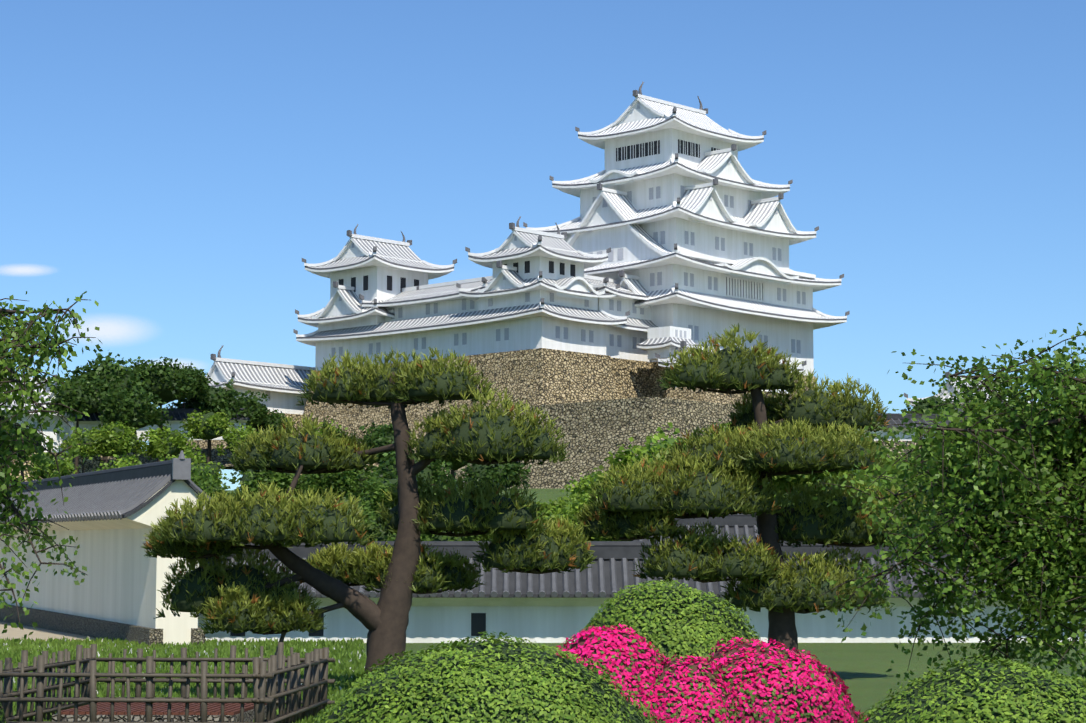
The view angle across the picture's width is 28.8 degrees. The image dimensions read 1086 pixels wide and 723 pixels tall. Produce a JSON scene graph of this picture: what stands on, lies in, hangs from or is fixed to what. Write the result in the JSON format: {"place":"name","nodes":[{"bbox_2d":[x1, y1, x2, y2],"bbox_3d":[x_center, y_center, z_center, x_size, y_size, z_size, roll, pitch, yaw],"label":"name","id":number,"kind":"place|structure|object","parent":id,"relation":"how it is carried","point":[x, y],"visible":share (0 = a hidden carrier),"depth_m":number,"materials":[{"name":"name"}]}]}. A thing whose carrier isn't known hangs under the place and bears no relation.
{"place":"outdoors","nodes":[
{"label":"outdoors","id":0,"kind":"place"},
{"bbox_2d":[0,703,5,722],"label":"bush","id":1,"kind":"object","parent":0,"point":[3,714],"depth_m":21.29,"materials":[{"name":"green plant"}]},
{"bbox_2d":[1,265,46,274],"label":"cloud","id":2,"kind":"structure","parent":0,"point":[23,270],"depth_m":2616.07,"materials":[{"name":"white"}]},
{"bbox_2d":[0,291,101,641],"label":"tree","id":3,"kind":"object","parent":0,"point":[18,355],"depth_m":20.95,"materials":[{"name":"green plant"}]},
{"bbox_2d":[0,622,149,652],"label":"dirt path","id":4,"kind":"structure","parent":0,"point":[40,633],"depth_m":56.85,"materials":[{"name":"beige soil"}]},
{"bbox_2d":[68,318,144,342],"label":"cloud","id":5,"kind":"structure","parent":0,"point":[109,330],"depth_m":2609.91,"materials":[{"name":"white"}]},
{"bbox_2d":[154,360,200,367],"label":"cloud","id":6,"kind":"structure","parent":0,"point":[178,362],"depth_m":2606.92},
{"bbox_2d":[0,636,366,722],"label":"lawn","id":7,"kind":"structure","parent":0,"point":[342,652],"depth_m":43.48,"materials":[{"name":"green plant"}]},
{"bbox_2d":[0,0,1085,489],"label":"sky","id":8,"kind":"structure","parent":0,"point":[177,165],"materials":[{"name":"blue"}]},
{"bbox_2d":[3,489,1085,721],"bbox_3d":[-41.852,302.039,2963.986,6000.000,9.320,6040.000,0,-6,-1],"label":"terrain","id":9,"kind":"structure","parent":0,"point":[861,669],"depth_m":43.29,"materials":[{"name":"green plant"}]},
{"bbox_2d":[9,452,99,481],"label":"shrub","id":10,"kind":"object","parent":9,"relation":"on","point":[90,465],"visible":0.12,"depth_m":196.56,"materials":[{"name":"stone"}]},
{"bbox_2d":[3,392,69,452],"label":"house walls","id":11,"kind":"structure","parent":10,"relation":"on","point":[57,437],"depth_m":196.46,"materials":[{"name":"paint"}]},
{"bbox_2d":[12,386,55,410],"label":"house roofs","id":12,"kind":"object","parent":11,"relation":"on","point":[43,396],"visible":0.02,"depth_m":196.43,"materials":[{"name":"tile"}]},
{"bbox_2d":[2,383,57,409],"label":"house ridges","id":13,"kind":"object","parent":12,"relation":"on","point":[47,389],"visible":0.15,"depth_m":195.91,"materials":[{"name":"paint"}]},
{"bbox_2d":[33,422,40,432],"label":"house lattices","id":14,"kind":"object","parent":11,"relation":"on","point":[35,423],"visible":0.02,"depth_m":195.94,"materials":[{"name":"grey wood"}]},
{"bbox_2d":[0,605,204,646],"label":"stone base","id":15,"kind":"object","parent":9,"relation":"on","point":[72,624],"depth_m":55.67,"materials":[{"name":"stone"}]},
{"bbox_2d":[0,480,206,644],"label":"building wall","id":16,"kind":"structure","parent":9,"relation":"on","point":[125,578],"depth_m":53.80,"materials":[{"name":"white paint"}]},
{"bbox_2d":[0,451,190,523],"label":"roof tiles","id":17,"kind":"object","parent":16,"relation":"on","point":[181,467],"depth_m":50.15,"materials":[{"name":"grey tile"}]},
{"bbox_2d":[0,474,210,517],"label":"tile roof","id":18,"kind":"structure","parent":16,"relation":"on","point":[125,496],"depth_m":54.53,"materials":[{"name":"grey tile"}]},
{"bbox_2d":[9,460,209,521],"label":"roof ridge","id":19,"kind":"structure","parent":16,"relation":"on","point":[153,469],"depth_m":54.96,"materials":[{"name":"grey tile"}]},
{"bbox_2d":[0,448,240,468],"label":"scarp stone","id":20,"kind":"object","parent":9,"relation":"on","point":[224,460],"depth_m":205.01,"materials":[{"name":"grey stone"}]},
{"bbox_2d":[0,349,296,481],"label":"hill trees","id":21,"kind":"object","parent":9,"relation":"on","point":[189,385],"depth_m":193.61,"materials":[{"name":"green plant"}]},
{"bbox_2d":[9,362,286,457],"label":"tree foliage","id":22,"kind":"object","parent":21,"relation":"attached to","point":[166,395],"visible":0.12,"depth_m":194.66,"materials":[{"name":"green plant"}]},
{"bbox_2d":[68,416,247,440],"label":"plaster wall","id":23,"kind":"structure","parent":9,"relation":"on","point":[91,424],"depth_m":199.11,"materials":[{"name":"white paint"}]},
{"bbox_2d":[67,408,249,422],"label":"wall tiles","id":24,"kind":"object","parent":23,"relation":"on","point":[175,411],"visible":0.21,"depth_m":200.78,"materials":[{"name":"grey tile"}]},
{"bbox_2d":[75,412,245,419],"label":"wall tile rows","id":25,"kind":"object","parent":23,"relation":"on","point":[166,414],"visible":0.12,"depth_m":200.37,"materials":[{"name":"grey tile"}]},
{"bbox_2d":[52,705,266,721],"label":"well curb","id":26,"kind":"structure","parent":9,"relation":"on","point":[248,715],"depth_m":25.27,"materials":[{"name":"grey stone"}]},
{"bbox_2d":[61,702,266,714],"bbox_3d":[-4.697,4.352,26.557,2.140,0.050,2.500,0,-6,3],"label":"well grate","id":27,"kind":"object","parent":26,"relation":"on","point":[120,708],"visible":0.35,"depth_m":25.95,"materials":[{"name":"metal"}]},
{"bbox_2d":[0,642,334,722],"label":"bamboo fence poles","id":28,"kind":"object","parent":9,"relation":"on","point":[315,692],"visible":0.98,"depth_m":25.39,"materials":[{"name":"brown wood"}]},
{"bbox_2d":[1,658,324,722],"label":"bamboo fence ties","id":29,"kind":"object","parent":28,"relation":"attached to","point":[301,685],"visible":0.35,"depth_m":26.12,"materials":[{"name":"fabric"}]},
{"bbox_2d":[3,407,358,488],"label":"hill shrubs","id":30,"kind":"object","parent":9,"relation":"on","point":[101,436],"depth_m":180.50,"materials":[{"name":"green plant"}]},
{"bbox_2d":[185,412,302,469],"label":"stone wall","id":31,"kind":"structure","parent":9,"relation":"on","point":[202,444],"depth_m":228.53,"materials":[{"name":"beige stone"}]},
{"bbox_2d":[186,361,306,414],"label":"turret walls","id":32,"kind":"structure","parent":31,"relation":"on","point":[284,401],"depth_m":230.46,"materials":[{"name":"white paint"}]},
{"bbox_2d":[215,366,269,400],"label":"turret lattices","id":33,"kind":"object","parent":32,"relation":"attached to","point":[266,392],"visible":0.1,"depth_m":229.87,"materials":[{"name":"grey wood"}]},
{"bbox_2d":[209,361,310,390],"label":"turret roofs","id":34,"kind":"structure","parent":32,"relation":"on","point":[268,374],"depth_m":233.40,"materials":[{"name":"grey tile"}]},
{"bbox_2d":[210,345,304,391],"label":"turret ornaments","id":35,"kind":"object","parent":34,"relation":"on","point":[213,357],"visible":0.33,"depth_m":228.85},
{"bbox_2d":[213,357,314,381],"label":"turret ridges","id":36,"kind":"object","parent":34,"relation":"on","point":[263,363],"visible":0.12,"depth_m":234.66,"materials":[{"name":"paint"}]},
{"bbox_2d":[265,606,290,694],"bbox_3d":[-4.125,4.557,32.680,0.539,1.535,0.066,0,-6,-1],"label":"pine support pole","id":37,"kind":"object","parent":9,"relation":"on","point":[282,637],"depth_m":32.68,"materials":[{"name":"brown wood"}]},
{"bbox_2d":[191,463,526,540],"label":"trees","id":38,"kind":"object","parent":9,"relation":"on","point":[373,484],"depth_m":115.98,"materials":[{"name":"green plant"}]},
{"bbox_2d":[200,469,526,540],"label":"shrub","id":39,"kind":"object","parent":38,"relation":"attached to","point":[245,477],"visible":0.04,"depth_m":116.19,"materials":[{"name":"green plant"}]},
{"bbox_2d":[141,346,596,673],"bbox_3d":[-2.663,2.539,33.242,7.117,5.776,3.379,0,-6,-1],"label":"pine","id":40,"kind":"object","parent":9,"relation":"on","point":[223,504],"depth_m":33.25,"materials":[{"name":"green plant"}]},
{"bbox_2d":[309,631,662,722],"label":"bush","id":41,"kind":"object","parent":9,"relation":"on","point":[512,697],"depth_m":17.69,"materials":[{"name":"green plant"}]},
{"bbox_2d":[299,348,815,476],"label":"keep stone base","id":42,"kind":"object","parent":9,"relation":"on","point":[539,376],"visible":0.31,"depth_m":212.73,"materials":[{"name":"beige stone"}]},
{"bbox_2d":[296,231,650,370],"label":"wing walls","id":43,"kind":"structure","parent":42,"relation":"on","point":[533,330],"depth_m":216.76,"materials":[{"name":"white paint"}]},
{"bbox_2d":[339,261,574,291],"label":"windows","id":44,"kind":"structure","parent":43,"relation":"in","point":[416,282],"depth_m":227.78,"materials":[{"name":"black"}]},
{"bbox_2d":[296,227,626,336],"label":"wing ridges","id":45,"kind":"object","parent":43,"relation":"on","point":[406,289],"visible":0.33,"depth_m":222.87,"materials":[{"name":"paint"}]},
{"bbox_2d":[299,231,657,336],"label":"roofs","id":46,"kind":"structure","parent":43,"relation":"on","point":[351,298],"depth_m":220.12,"materials":[{"name":"grey tile"}]},
{"bbox_2d":[293,217,652,338],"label":"wing ornaments","id":47,"kind":"object","parent":46,"relation":"on","point":[498,263],"visible":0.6,"depth_m":215.97},
{"bbox_2d":[331,236,643,357],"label":"windows","id":48,"kind":"structure","parent":43,"relation":"attached to","point":[506,330],"depth_m":217.05,"materials":[{"name":"grey"}]},
{"bbox_2d":[549,97,846,375],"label":"keep walls","id":49,"kind":"structure","parent":42,"relation":"on","point":[677,310],"depth_m":229.29,"materials":[{"name":"white paint"}]},
{"bbox_2d":[526,94,846,318],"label":"keep ridges","id":50,"kind":"object","parent":49,"relation":"on","point":[674,204],"visible":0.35,"depth_m":235.84,"materials":[{"name":"paint"}]},
{"bbox_2d":[616,139,762,299],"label":"keep openings","id":51,"kind":"object","parent":49,"relation":"in","point":[680,145],"visible":0.46,"depth_m":232.26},
{"bbox_2d":[537,97,842,318],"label":"keep roofs","id":52,"kind":"structure","parent":49,"relation":"on","point":[691,200],"depth_m":230.54,"materials":[{"name":"grey tile"}]},
{"bbox_2d":[523,81,849,320],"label":"keep ornaments","id":53,"kind":"object","parent":52,"relation":"on","point":[715,180],"visible":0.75,"depth_m":228.39},
{"bbox_2d":[588,102,805,353],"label":"windows","id":54,"kind":"structure","parent":49,"relation":"in","point":[652,275],"depth_m":228.21,"materials":[{"name":"grey"}]},
{"bbox_2d":[429,397,738,488],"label":"terrace stone walls","id":55,"kind":"structure","parent":9,"relation":"on","point":[595,432],"depth_m":181.23,"materials":[{"name":"grey stone"}]},
{"bbox_2d":[666,387,794,404],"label":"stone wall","id":56,"kind":"structure","parent":55,"relation":"on","point":[684,393],"depth_m":211.48,"materials":[{"name":"beige stone"}]},
{"bbox_2d":[637,326,801,393],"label":"gate building walls","id":57,"kind":"structure","parent":56,"relation":"on","point":[663,351],"depth_m":215.34,"materials":[{"name":"white paint"}]},
{"bbox_2d":[675,330,685,351],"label":"windows","id":58,"kind":"structure","parent":57,"relation":"in","point":[676,335],"depth_m":215.35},
{"bbox_2d":[637,337,789,368],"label":"gate building roofs","id":59,"kind":"structure","parent":57,"relation":"on","point":[663,340],"depth_m":215.33,"materials":[{"name":"grey tile"}]},
{"bbox_2d":[637,340,806,370],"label":"roof eaves","id":60,"kind":"object","parent":59,"relation":"on","point":[682,344],"visible":0.38,"depth_m":213.87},
{"bbox_2d":[909,379,1037,411],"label":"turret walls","id":61,"kind":"structure","parent":55,"relation":"on","point":[951,390],"depth_m":237.56,"materials":[{"name":"white paint"}]},
{"bbox_2d":[904,372,1002,402],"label":"turret ornaments","id":62,"kind":"object","parent":61,"relation":"on","point":[906,395],"visible":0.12,"depth_m":237.02},
{"bbox_2d":[913,380,1007,401],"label":"turret roofs","id":63,"kind":"structure","parent":61,"relation":"on","point":[959,390],"depth_m":238.22,"materials":[{"name":"grey tile"}]},
{"bbox_2d":[907,377,1036,402],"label":"turret ridges","id":64,"kind":"object","parent":61,"relation":"on","point":[909,399],"visible":0.04,"depth_m":238.86,"materials":[{"name":"paint"}]},
{"bbox_2d":[198,598,1085,642],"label":"wall","id":65,"kind":"structure","parent":9,"relation":"on","point":[531,620],"depth_m":51.48,"materials":[{"name":"white paint"}]},
{"bbox_2d":[230,613,485,635],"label":"wall openings","id":66,"kind":"object","parent":65,"relation":"attached to","point":[478,622],"visible":0.35,"depth_m":51.44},
{"bbox_2d":[202,541,1069,597],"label":"long wall tiles","id":67,"kind":"object","parent":65,"relation":"on","point":[618,551],"depth_m":51.67,"materials":[{"name":"grey tile"}]},
{"bbox_2d":[206,558,1073,592],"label":"wall tile rows","id":68,"kind":"object","parent":65,"relation":"on","point":[601,576],"visible":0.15,"depth_m":51.22,"materials":[{"name":"grey tile"}]},
{"bbox_2d":[300,590,1071,597],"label":"wall tile ends","id":69,"kind":"object","parent":65,"relation":"on","point":[506,594],"visible":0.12,"depth_m":50.71,"materials":[{"name":"grey tile"}]},
{"bbox_2d":[575,580,761,662],"bbox_3d":[1.547,3.821,26.356,3.032,2.206,2.680,0,-6,-1],"label":"round bush","id":70,"kind":"object","parent":9,"relation":"on","point":[687,635],"depth_m":25.78,"materials":[{"name":"green plant"}]},
{"bbox_2d":[554,623,869,722],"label":"azalea bush","id":71,"kind":"object","parent":9,"relation":"on","point":[764,689],"depth_m":21.03,"materials":[{"name":"pink plant"}]},
{"bbox_2d":[477,474,1018,540],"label":"shrubs","id":72,"kind":"object","parent":9,"relation":"on","point":[575,508],"depth_m":67.32,"materials":[{"name":"green plant"}]},
{"bbox_2d":[545,494,972,540],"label":"shrubs","id":73,"kind":"object","parent":72,"relation":"attached to","point":[590,539],"depth_m":67.31,"materials":[{"name":"green plant"}]},
{"bbox_2d":[572,323,943,653],"bbox_3d":[3.890,2.505,36.330,6.384,6.397,3.142,3,-7,-30],"label":"pine","id":74,"kind":"object","parent":9,"relation":"on","point":[743,437],"depth_m":36.10,"materials":[{"name":"green plant"}]},
{"bbox_2d":[523,421,1063,516],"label":"shrubs","id":75,"kind":"object","parent":9,"relation":"on","point":[625,457],"depth_m":72.06,"materials":[{"name":"green plant"}]},
{"bbox_2d":[555,431,943,514],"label":"shrubs","id":76,"kind":"object","parent":75,"relation":"attached to","point":[669,440],"depth_m":71.73,"materials":[{"name":"green plant"}]},
{"bbox_2d":[875,441,920,459],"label":"scarp stone","id":77,"kind":"object","parent":9,"relation":"on","point":[895,444],"depth_m":153.43,"materials":[{"name":"stone"}]},
{"bbox_2d":[849,428,935,440],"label":"plaster wall","id":78,"kind":"structure","parent":77,"relation":"on","point":[901,434],"depth_m":154.28,"materials":[{"name":"white paint"}]},
{"bbox_2d":[877,413,982,427],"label":"hill wall tiles","id":79,"kind":"object","parent":78,"relation":"on","point":[895,416],"depth_m":154.93,"materials":[{"name":"grey tile"}]},
{"bbox_2d":[886,419,987,426],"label":"tiled roof","id":80,"kind":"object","parent":78,"relation":"on","point":[912,421],"depth_m":154.65,"materials":[{"name":"grey tile"}]},
{"bbox_2d":[803,322,1085,681],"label":"tree","id":81,"kind":"object","parent":9,"relation":"on","point":[1074,447],"depth_m":22.65,"materials":[{"name":"green plant"}]},
{"bbox_2d":[854,654,1085,722],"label":"bush","id":82,"kind":"object","parent":9,"relation":"on","point":[1053,677],"depth_m":16.00,"materials":[{"name":"green plant"}]},
{"bbox_2d":[340,393,1014,500],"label":"hill foot trees","id":83,"kind":"object","parent":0,"point":[378,433],"depth_m":162.97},
{"bbox_2d":[658,345,803,368],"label":"gate building ridges","id":84,"kind":"object","parent":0,"point":[800,367],"visible":0.25,"depth_m":213.19,"materials":[{"name":"grey tile"}]},
{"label":"house base","id":85,"kind":"object","parent":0,"visible":0},
{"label":"house walls","id":86,"kind":"object","parent":85,"relation":"on","visible":0},
{"bbox_2d":[0,380,46,404],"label":"house roofs","id":87,"kind":"object","parent":86,"relation":"on","point":[33,390],"depth_m":210.40,"materials":[{"name":"tile"}]},
{"bbox_3d":[6.667,6.756,63.371,7.749,3.600,2.000,0,-6,-1],"label":"rear wall plaster","id":88,"kind":"object","parent":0,"visible":0},
{"bbox_2d":[631,513,756,540],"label":"tiles wall","id":89,"kind":"structure","parent":88,"relation":"on","point":[739,520],"depth_m":63.38,"materials":[{"name":"grey tile"}]},
{"bbox_2d":[638,525,758,540],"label":"wall tile rows","id":90,"kind":"object","parent":88,"relation":"on","point":[745,529],"depth_m":63.19,"materials":[{"name":"grey tile"}]}
]}

